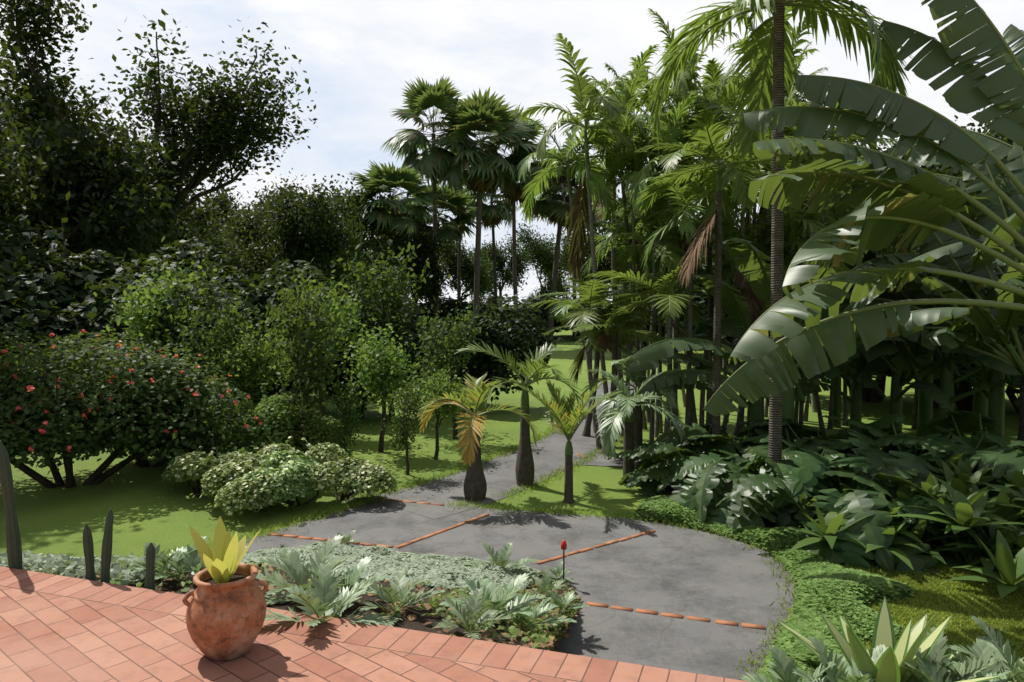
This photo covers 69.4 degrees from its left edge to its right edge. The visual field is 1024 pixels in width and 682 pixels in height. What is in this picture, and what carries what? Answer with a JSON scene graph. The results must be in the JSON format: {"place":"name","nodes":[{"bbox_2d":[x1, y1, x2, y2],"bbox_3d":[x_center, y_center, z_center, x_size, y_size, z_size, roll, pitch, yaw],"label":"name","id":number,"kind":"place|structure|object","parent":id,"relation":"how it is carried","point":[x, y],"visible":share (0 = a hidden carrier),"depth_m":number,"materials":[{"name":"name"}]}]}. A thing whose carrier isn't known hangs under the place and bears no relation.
{"place":"outdoors","nodes":[
{"label":"outdoors","id":0,"kind":"place"},
{"bbox_2d":[42,551,581,651],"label":"dry leaves","id":1,"kind":"object","parent":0,"point":[411,617],"visible":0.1,"depth_m":4.58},
{"bbox_2d":[365,382,634,518],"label":"path","id":2,"kind":"structure","parent":0,"point":[548,455],"depth_m":12.92,"materials":[{"name":"concrete"}]},
{"bbox_2d":[144,396,803,677],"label":"grass edges","id":3,"kind":"object","parent":2,"relation":"on","point":[528,508],"depth_m":10.88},
{"bbox_2d":[416,373,538,500],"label":"bottle palm","id":4,"kind":"object","parent":2,"relation":"on","point":[475,486],"visible":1,"depth_m":11.48,"materials":[{"name":"green plant"}]},
{"bbox_2d":[455,340,584,486],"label":"bottle palm","id":5,"kind":"object","parent":2,"relation":"on","point":[524,467],"visible":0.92,"depth_m":12.41,"materials":[{"name":"green plant"}]},
{"bbox_2d":[517,116,630,432],"bbox_3d":[1.762,-1.648,17.623,2.833,7.654,2.816,-6,5,2],"label":"slender palm","id":6,"kind":"object","parent":2,"relation":"on","point":[603,192],"visible":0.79,"depth_m":16.99,"materials":[{"name":"green plant"}]},
{"bbox_2d":[518,33,656,406],"bbox_3d":[1.919,-2.048,16.220,2.882,8.623,2.662,-4,2,-24],"label":"slender palm","id":7,"kind":"object","parent":2,"relation":"on","point":[588,99],"visible":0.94,"depth_m":16.32,"materials":[{"name":"green plant"}]},
{"bbox_2d":[527,279,652,448],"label":"slender palm","id":8,"kind":"object","parent":2,"relation":"on","point":[589,302],"visible":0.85,"depth_m":15.20,"materials":[{"name":"green plant"}]},
{"bbox_2d":[531,278,660,436],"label":"tall palm","id":9,"kind":"object","parent":2,"relation":"on","point":[605,342],"visible":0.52,"depth_m":16.70,"materials":[{"name":"green plant"}]},
{"bbox_2d":[573,451,646,467],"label":"cross path","id":10,"kind":"structure","parent":2,"relation":"on","point":[600,460],"depth_m":14.45,"materials":[{"name":"concrete"}]},
{"bbox_2d":[544,310,685,453],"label":"tall palm","id":11,"kind":"object","parent":10,"relation":"on","point":[619,320],"visible":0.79,"depth_m":15.01,"materials":[{"name":"green plant"}]},
{"bbox_2d":[579,347,694,463],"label":"silver palm","id":12,"kind":"object","parent":10,"relation":"on","point":[634,377],"visible":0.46,"depth_m":14.14,"materials":[{"name":"green plant"}]},
{"bbox_2d":[584,265,750,434],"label":"slender palm","id":13,"kind":"object","parent":10,"relation":"on","point":[671,303],"visible":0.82,"depth_m":14.05,"materials":[{"name":"green plant"}]},
{"bbox_2d":[637,172,771,425],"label":"slender palm","id":14,"kind":"object","parent":10,"relation":"on","point":[696,188],"visible":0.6,"depth_m":14.10,"materials":[{"name":"green plant"}]},
{"bbox_2d":[572,44,677,388],"bbox_3d":[3.123,-2.482,18.639,2.564,9.205,2.558,0,2,24],"label":"slender palm","id":15,"kind":"object","parent":2,"relation":"on","point":[627,96],"visible":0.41,"depth_m":18.28,"materials":[{"name":"green plant"}]},
{"bbox_2d":[211,501,796,680],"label":"plaza path","id":16,"kind":"structure","parent":0,"point":[683,572],"depth_m":8.55,"materials":[{"name":"concrete"}]},
{"bbox_2d":[267,453,764,629],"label":"brick strips","id":17,"kind":"object","parent":16,"relation":"on","point":[723,622],"visible":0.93,"depth_m":9.35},
{"bbox_2d":[0,305,1018,573],"bbox_3d":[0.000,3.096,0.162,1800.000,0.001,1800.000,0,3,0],"label":"lawn","id":18,"kind":"structure","parent":0,"point":[144,505],"depth_m":12.46,"materials":[{"name":"green plant"}]},
{"bbox_2d":[0,59,70,271],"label":"tree","id":19,"kind":"object","parent":18,"relation":"on","point":[9,187],"visible":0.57,"depth_m":21.19,"materials":[{"name":"green plant"}]},
{"bbox_2d":[0,232,80,367],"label":"dark shrub","id":20,"kind":"object","parent":18,"relation":"on","point":[27,307],"visible":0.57,"depth_m":18.37,"materials":[{"name":"green plant"}]},
{"bbox_2d":[0,97,195,277],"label":"tree","id":21,"kind":"object","parent":18,"relation":"on","point":[105,178],"visible":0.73,"depth_m":25.74,"materials":[{"name":"green plant"}]},
{"bbox_2d":[0,213,196,379],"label":"dark shrub","id":22,"kind":"object","parent":18,"relation":"on","point":[85,277],"visible":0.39,"depth_m":19.80,"materials":[{"name":"green plant"}]},
{"bbox_2d":[20,124,202,270],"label":"tree","id":23,"kind":"object","parent":18,"relation":"on","point":[159,175],"visible":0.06,"depth_m":31.04,"materials":[{"name":"green plant"}]},
{"bbox_2d":[0,306,263,488],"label":"flowering shrub","id":24,"kind":"object","parent":18,"relation":"on","point":[111,406],"visible":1,"depth_m":12.06,"materials":[{"name":"green plant"}]},
{"bbox_2d":[0,0,317,279],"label":"tree","id":25,"kind":"object","parent":18,"relation":"on","point":[210,145],"visible":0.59,"depth_m":31.07,"materials":[{"name":"green plant"}]},
{"bbox_2d":[93,236,236,374],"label":"tree","id":26,"kind":"object","parent":18,"relation":"on","point":[141,311],"visible":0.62,"depth_m":16.37,"materials":[{"name":"green plant"}]},
{"bbox_2d":[72,238,263,378],"bbox_3d":[-9.334,-0.447,20.768,5.944,5.126,7.330,0,3,0],"label":"dark shrub","id":27,"kind":"object","parent":18,"relation":"on","point":[226,277],"visible":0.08,"depth_m":20.78,"materials":[{"name":"green plant"}]},
{"bbox_2d":[158,286,262,446],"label":"tree","id":28,"kind":"object","parent":18,"relation":"on","point":[222,339],"visible":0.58,"depth_m":15.40,"materials":[{"name":"green plant"}]},
{"bbox_2d":[171,442,268,501],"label":"variegated shrub","id":29,"kind":"object","parent":18,"relation":"on","point":[242,460],"visible":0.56,"depth_m":11.37,"materials":[{"name":"green plant"}]},
{"bbox_2d":[146,280,317,402],"bbox_3d":[-7.308,0.365,18.338,4.292,3.702,5.294,0,3,6],"label":"dark shrub","id":30,"kind":"object","parent":18,"relation":"on","point":[172,301],"visible":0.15,"depth_m":16.66,"materials":[{"name":"green plant"}]},
{"bbox_2d":[200,457,275,514],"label":"variegated shrub","id":31,"kind":"object","parent":18,"relation":"on","point":[248,501],"visible":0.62,"depth_m":10.41,"materials":[{"name":"green plant"}]},
{"bbox_2d":[200,309,296,408],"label":"tree","id":32,"kind":"object","parent":18,"relation":"on","point":[242,372],"visible":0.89,"depth_m":15.15,"materials":[{"name":"green plant"}]},
{"bbox_2d":[198,383,303,456],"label":"light shrub","id":33,"kind":"object","parent":18,"relation":"on","point":[269,427],"visible":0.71,"depth_m":13.51,"materials":[{"name":"green plant"}]},
{"bbox_2d":[231,447,320,511],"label":"variegated shrub","id":34,"kind":"object","parent":18,"relation":"on","point":[286,484],"visible":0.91,"depth_m":10.77,"materials":[{"name":"green plant"}]},
{"bbox_2d":[214,259,341,346],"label":"dark shrub","id":35,"kind":"object","parent":18,"relation":"on","point":[268,290],"visible":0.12,"depth_m":22.66,"materials":[{"name":"green plant"}]},
{"bbox_2d":[2,560,579,649],"bbox_3d":[-2.853,2.040,7.063,7.939,1.354,4.758,1,3,18],"label":"ground bed","id":36,"kind":"object","parent":18,"relation":"on","point":[419,622],"visible":0.12,"depth_m":4.48,"materials":[{"name":"soil"}]},
{"bbox_2d":[0,440,22,569],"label":"cactus","id":37,"kind":"object","parent":36,"relation":"on","point":[14,547],"visible":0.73,"depth_m":4.58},
{"bbox_2d":[0,540,543,618],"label":"bed ground cover","id":38,"kind":"object","parent":36,"relation":"on","point":[441,571],"visible":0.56,"depth_m":6.52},
{"bbox_2d":[359,573,444,626],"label":"silver palm","id":39,"kind":"object","parent":38,"relation":"on","point":[397,592],"visible":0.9,"depth_m":4.37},
{"bbox_2d":[439,573,545,630],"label":"silver palm","id":40,"kind":"object","parent":38,"relation":"on","point":[497,600],"visible":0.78,"depth_m":4.64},
{"bbox_2d":[255,534,362,604],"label":"silver palm","id":41,"kind":"object","parent":36,"relation":"on","point":[297,570],"visible":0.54,"depth_m":4.62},
{"bbox_2d":[264,563,389,626],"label":"silver palm","id":42,"kind":"object","parent":36,"relation":"on","point":[318,604],"visible":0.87,"depth_m":3.94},
{"bbox_2d":[431,588,511,641],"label":"silver palm","id":43,"kind":"object","parent":36,"relation":"on","point":[474,615],"visible":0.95,"depth_m":4.17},
{"bbox_2d":[393,570,580,650],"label":"plants","id":44,"kind":"object","parent":36,"relation":"on","point":[539,635],"visible":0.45,"depth_m":4.69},
{"bbox_2d":[222,174,368,289],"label":"tree","id":45,"kind":"object","parent":18,"relation":"on","point":[318,242],"visible":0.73,"depth_m":38.52,"materials":[{"name":"green plant"}]},
{"bbox_2d":[249,261,359,434],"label":"tree","id":46,"kind":"object","parent":18,"relation":"on","point":[305,320],"visible":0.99,"depth_m":14.15,"materials":[{"name":"green plant"}]},
{"bbox_2d":[245,259,376,434],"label":"tree","id":47,"kind":"object","parent":18,"relation":"on","point":[334,311],"visible":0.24,"depth_m":16.92,"materials":[{"name":"green plant"}]},
{"bbox_2d":[264,167,413,305],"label":"tree","id":48,"kind":"object","parent":18,"relation":"on","point":[351,210],"visible":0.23,"depth_m":44.90,"materials":[{"name":"green plant"}]},
{"bbox_2d":[319,379,370,454],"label":"tree","id":49,"kind":"object","parent":18,"relation":"on","point":[346,401],"visible":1,"depth_m":13.49,"materials":[{"name":"green plant"}]},
{"bbox_2d":[300,451,396,502],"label":"variegated shrub","id":50,"kind":"object","parent":18,"relation":"on","point":[351,474],"visible":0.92,"depth_m":11.23,"materials":[{"name":"green plant"}]},
{"bbox_2d":[262,293,450,417],"bbox_3d":[-4.256,0.431,19.688,4.886,3.417,3.962,1,3,22],"label":"dark shrub","id":51,"kind":"object","parent":18,"relation":"on","point":[411,326],"visible":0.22,"depth_m":18.97,"materials":[{"name":"green plant"}]},
{"bbox_2d":[337,308,429,451],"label":"tree","id":52,"kind":"object","parent":18,"relation":"on","point":[380,371],"visible":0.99,"depth_m":14.84,"materials":[{"name":"green plant"}]},
{"bbox_2d":[327,234,450,422],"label":"tree","id":53,"kind":"object","parent":18,"relation":"on","point":[394,284],"visible":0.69,"depth_m":18.76,"materials":[{"name":"green plant"}]},
{"bbox_2d":[340,160,445,330],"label":"fan palm","id":54,"kind":"object","parent":18,"relation":"on","point":[405,178],"visible":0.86,"depth_m":45.83,"materials":[{"name":"green plant"}]},
{"bbox_2d":[372,376,429,474],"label":"tree","id":55,"kind":"object","parent":18,"relation":"on","point":[405,429],"visible":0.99,"depth_m":13.01,"materials":[{"name":"green plant"}]},
{"bbox_2d":[359,215,454,325],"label":"tree","id":56,"kind":"object","parent":18,"relation":"on","point":[426,249],"visible":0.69,"depth_m":48.26,"materials":[{"name":"green plant"}]},
{"bbox_2d":[380,75,478,331],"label":"fan palm","id":57,"kind":"object","parent":18,"relation":"on","point":[430,163],"visible":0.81,"depth_m":48.92,"materials":[{"name":"green plant"}]},
{"bbox_2d":[413,355,468,459],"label":"tree","id":58,"kind":"object","parent":18,"relation":"on","point":[436,388],"visible":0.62,"depth_m":14.47,"materials":[{"name":"green plant"}]},
{"bbox_2d":[405,183,483,324],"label":"fan palm","id":59,"kind":"object","parent":18,"relation":"on","point":[456,228],"visible":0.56,"depth_m":55.85,"materials":[{"name":"green plant"}]},
{"bbox_2d":[401,296,490,438],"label":"tree","id":60,"kind":"object","parent":18,"relation":"on","point":[457,336],"visible":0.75,"depth_m":16.38,"materials":[{"name":"green plant"}]},
{"bbox_2d":[438,236,500,301],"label":"tree","id":61,"kind":"object","parent":18,"relation":"on","point":[467,271],"visible":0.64,"depth_m":85.48,"materials":[{"name":"green plant"}]},
{"bbox_2d":[398,294,564,406],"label":"dark shrub","id":62,"kind":"object","parent":18,"relation":"on","point":[520,340],"visible":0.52,"depth_m":20.84,"materials":[{"name":"green plant"}]},
{"bbox_2d":[423,87,542,316],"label":"fan palm","id":63,"kind":"object","parent":18,"relation":"on","point":[483,115],"visible":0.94,"depth_m":48.04,"materials":[{"name":"green plant"}]},
{"bbox_2d":[456,165,518,305],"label":"fan palm","id":64,"kind":"object","parent":18,"relation":"on","point":[497,214],"visible":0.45,"depth_m":61.25,"materials":[{"name":"green plant"}]},
{"bbox_2d":[467,232,534,298],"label":"tree","id":65,"kind":"object","parent":18,"relation":"on","point":[505,274],"visible":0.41,"depth_m":101.60,"materials":[{"name":"green plant"}]},
{"bbox_2d":[468,105,555,323],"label":"fan palm","id":66,"kind":"object","parent":18,"relation":"on","point":[513,194],"visible":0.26,"depth_m":52.20,"materials":[{"name":"green plant"}]},
{"bbox_2d":[509,219,577,301],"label":"tree","id":67,"kind":"object","parent":18,"relation":"on","point":[543,256],"visible":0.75,"depth_m":108.90,"materials":[{"name":"green plant"}]},
{"bbox_2d":[516,148,618,342],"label":"fan palm","id":68,"kind":"object","parent":18,"relation":"on","point":[555,210],"visible":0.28,"depth_m":54.84,"materials":[{"name":"green plant"}]},
{"bbox_2d":[513,376,621,503],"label":"young palm","id":69,"kind":"object","parent":18,"relation":"on","point":[568,419],"visible":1,"depth_m":11.42,"materials":[{"name":"green plant"}]},
{"bbox_2d":[556,77,680,429],"bbox_3d":[2.618,-1.834,17.335,2.857,8.201,2.841,-6,5,0],"label":"slender palm","id":70,"kind":"object","parent":18,"relation":"on","point":[631,120],"visible":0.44,"depth_m":17.07,"materials":[{"name":"green plant"}]},
{"bbox_2d":[573,367,687,482],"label":"silver palm","id":71,"kind":"object","parent":18,"relation":"on","point":[624,413],"visible":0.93,"depth_m":12.54,"materials":[{"name":"green plant"}]},
{"bbox_2d":[577,124,688,435],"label":"slender palm","id":72,"kind":"object","parent":18,"relation":"on","point":[638,140],"visible":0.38,"depth_m":16.50,"materials":[{"name":"green plant"}]},
{"bbox_2d":[595,204,724,441],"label":"slender palm","id":73,"kind":"object","parent":18,"relation":"on","point":[671,257],"visible":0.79,"depth_m":15.22,"materials":[{"name":"green plant"}]},
{"bbox_2d":[605,93,719,427],"bbox_3d":[3.594,-1.409,15.516,2.591,7.381,2.606,-4,1,-14],"label":"slender palm","id":74,"kind":"object","parent":18,"relation":"on","point":[680,113],"visible":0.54,"depth_m":15.36,"materials":[{"name":"green plant"}]},
{"bbox_2d":[637,8,739,426],"bbox_3d":[3.881,-2.481,16.403,2.233,9.457,2.063,0,1,8],"label":"slender palm","id":75,"kind":"object","parent":18,"relation":"on","point":[686,84],"visible":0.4,"depth_m":16.41,"materials":[{"name":"green plant"}]},
{"bbox_2d":[628,442,804,527],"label":"philodendron","id":76,"kind":"object","parent":18,"relation":"on","point":[704,484],"visible":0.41,"depth_m":10.59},
{"bbox_2d":[645,421,790,478],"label":"philodendron","id":77,"kind":"object","parent":18,"relation":"on","point":[696,433],"visible":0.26,"depth_m":12.21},
{"bbox_2d":[634,108,820,434],"bbox_3d":[3.494,-0.644,12.607,3.077,6.176,2.951,-2,3,-27],"label":"tall palm","id":78,"kind":"object","parent":18,"relation":"on","point":[708,148],"visible":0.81,"depth_m":12.58,"materials":[{"name":"green plant"}]},
{"bbox_2d":[674,142,799,431],"bbox_3d":[4.267,-0.738,14.448,2.610,6.202,2.453,1,3,19],"label":"slender palm","id":79,"kind":"object","parent":18,"relation":"on","point":[755,303],"visible":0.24,"depth_m":14.22,"materials":[{"name":"green plant"}]},
{"bbox_2d":[668,449,826,524],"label":"philodendron","id":80,"kind":"object","parent":18,"relation":"on","point":[694,467],"visible":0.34,"depth_m":10.64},
{"bbox_2d":[624,251,894,436],"bbox_3d":[4.691,0.250,14.506,5.142,4.183,4.310,0,3,5],"label":"banana clump","id":81,"kind":"object","parent":18,"relation":"on","point":[734,309],"visible":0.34,"depth_m":13.76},
{"bbox_2d":[633,495,916,681],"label":"ground cover","id":82,"kind":"object","parent":18,"relation":"on","point":[824,586],"visible":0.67,"depth_m":7.66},
{"bbox_2d":[645,0,912,461],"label":"palm tree","id":83,"kind":"object","parent":18,"relation":"on","point":[775,42],"visible":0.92,"depth_m":10.61,"materials":[{"name":"green plant"}]},
{"bbox_2d":[705,445,891,537],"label":"philodendron","id":84,"kind":"object","parent":18,"relation":"on","point":[740,507],"visible":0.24,"depth_m":9.92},
{"bbox_2d":[630,216,969,442],"bbox_3d":[4.934,-0.022,13.701,5.913,4.811,4.957,0,3,1],"label":"banana clump","id":85,"kind":"object","parent":18,"relation":"on","point":[759,282],"visible":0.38,"depth_m":12.65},
{"bbox_2d":[729,434,894,528],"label":"philodendron","id":86,"kind":"object","parent":18,"relation":"on","point":[812,465],"visible":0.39,"depth_m":9.94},
{"bbox_2d":[716,466,940,573],"bbox_3d":[4.147,2.398,9.667,2.838,1.524,2.719,2,4,36],"label":"philodendron","id":87,"kind":"object","parent":18,"relation":"on","point":[864,500],"visible":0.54,"depth_m":8.82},
{"bbox_2d":[743,417,930,470],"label":"philodendron","id":88,"kind":"object","parent":18,"relation":"on","point":[861,441],"visible":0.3,"depth_m":11.29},
{"bbox_2d":[792,636,887,681],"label":"leafy plant","id":89,"kind":"object","parent":18,"relation":"on","point":[847,673],"visible":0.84,"depth_m":5.60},
{"bbox_2d":[760,471,947,531],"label":"philodendron","id":90,"kind":"object","parent":18,"relation":"on","point":[831,497],"visible":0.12,"depth_m":9.79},
{"bbox_2d":[783,279,930,428],"bbox_3d":[7.182,0.381,15.995,4.628,3.765,3.879,-2,3,-31],"label":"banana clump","id":91,"kind":"object","parent":18,"relation":"on","point":[855,399],"visible":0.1,"depth_m":15.62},
{"bbox_2d":[703,0,1023,415],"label":"banana plant","id":92,"kind":"object","parent":18,"relation":"on","point":[909,187],"visible":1,"depth_m":8.30,"materials":[{"name":"green plant"}]},
{"bbox_2d":[762,475,966,568],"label":"philodendron","id":93,"kind":"object","parent":18,"relation":"on","point":[853,553],"visible":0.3,"depth_m":8.80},
{"bbox_2d":[776,596,1002,681],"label":"agave","id":94,"kind":"object","parent":18,"relation":"on","point":[894,655],"visible":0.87,"depth_m":5.62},
{"bbox_2d":[775,490,1017,575],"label":"broadleaf clump","id":95,"kind":"object","parent":18,"relation":"on","point":[827,528],"visible":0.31,"depth_m":8.75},
{"bbox_2d":[792,251,1020,434],"bbox_3d":[7.625,0.212,15.228,4.310,4.183,5.142,0,3,7],"label":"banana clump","id":96,"kind":"object","parent":18,"relation":"on","point":[899,381],"visible":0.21,"depth_m":14.29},
{"bbox_2d":[794,130,1023,447],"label":"banana plant","id":97,"kind":"object","parent":18,"relation":"on","point":[957,261],"visible":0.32,"depth_m":13.41,"materials":[{"name":"green plant"}]},
{"bbox_2d":[816,213,1023,437],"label":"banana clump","id":98,"kind":"object","parent":18,"relation":"on","point":[946,335],"visible":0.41,"depth_m":13.81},
{"bbox_2d":[820,413,1023,501],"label":"philodendron","id":99,"kind":"object","parent":18,"relation":"on","point":[1003,459],"visible":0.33,"depth_m":10.30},
{"bbox_2d":[822,473,1023,598],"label":"broadleaf clump","id":100,"kind":"object","parent":18,"relation":"on","point":[964,515],"visible":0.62,"depth_m":8.23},
{"bbox_2d":[834,24,1023,314],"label":"banana plant","id":101,"kind":"object","parent":18,"relation":"on","point":[1000,148],"visible":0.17,"depth_m":14.06,"materials":[{"name":"green plant"}]},
{"bbox_2d":[894,411,1000,484],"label":"philodendron","id":102,"kind":"object","parent":18,"relation":"on","point":[966,422],"visible":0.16,"depth_m":13.13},
{"bbox_2d":[890,478,1023,576],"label":"broadleaf clump","id":103,"kind":"object","parent":18,"relation":"on","point":[918,529],"visible":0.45,"depth_m":8.60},
{"bbox_2d":[898,275,1023,377],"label":"banana clump","id":104,"kind":"object","parent":18,"relation":"on","point":[980,318],"visible":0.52,"depth_m":12.94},
{"bbox_2d":[910,253,1023,447],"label":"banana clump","id":105,"kind":"object","parent":18,"relation":"on","point":[1007,319],"visible":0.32,"depth_m":13.70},
{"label":"terrace","id":106,"kind":"object","parent":18,"relation":"on","visible":0},
{"bbox_2d":[0,586,574,681],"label":"terrace pavers","id":107,"kind":"object","parent":106,"relation":"on","point":[47,638],"depth_m":3.45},
{"bbox_2d":[182,563,268,660],"bbox_3d":[-1.341,1.278,3.477,0.383,0.380,0.356,-2,3,-29],"label":"clay pot","id":108,"kind":"object","parent":107,"relation":"on","point":[224,621],"visible":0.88,"depth_m":3.36,"materials":[{"name":"ceramic"}]},
{"bbox_2d":[189,516,260,582],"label":"pot plant","id":109,"kind":"object","parent":108,"relation":"in","point":[222,559],"visible":0.89,"depth_m":3.49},
{"bbox_2d":[0,566,748,681],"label":"brick border","id":110,"kind":"object","parent":106,"relation":"on","point":[552,664],"depth_m":3.61,"materials":[{"name":"brick"}]},
{"bbox_2d":[0,0,1023,304],"label":"sky","id":111,"kind":"structure","parent":0,"point":[358,56],"materials":[{"name":"white"}]},
{"bbox_2d":[828,557,1023,681],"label":"grass","id":112,"kind":"structure","parent":0,"point":[962,602],"depth_m":7.47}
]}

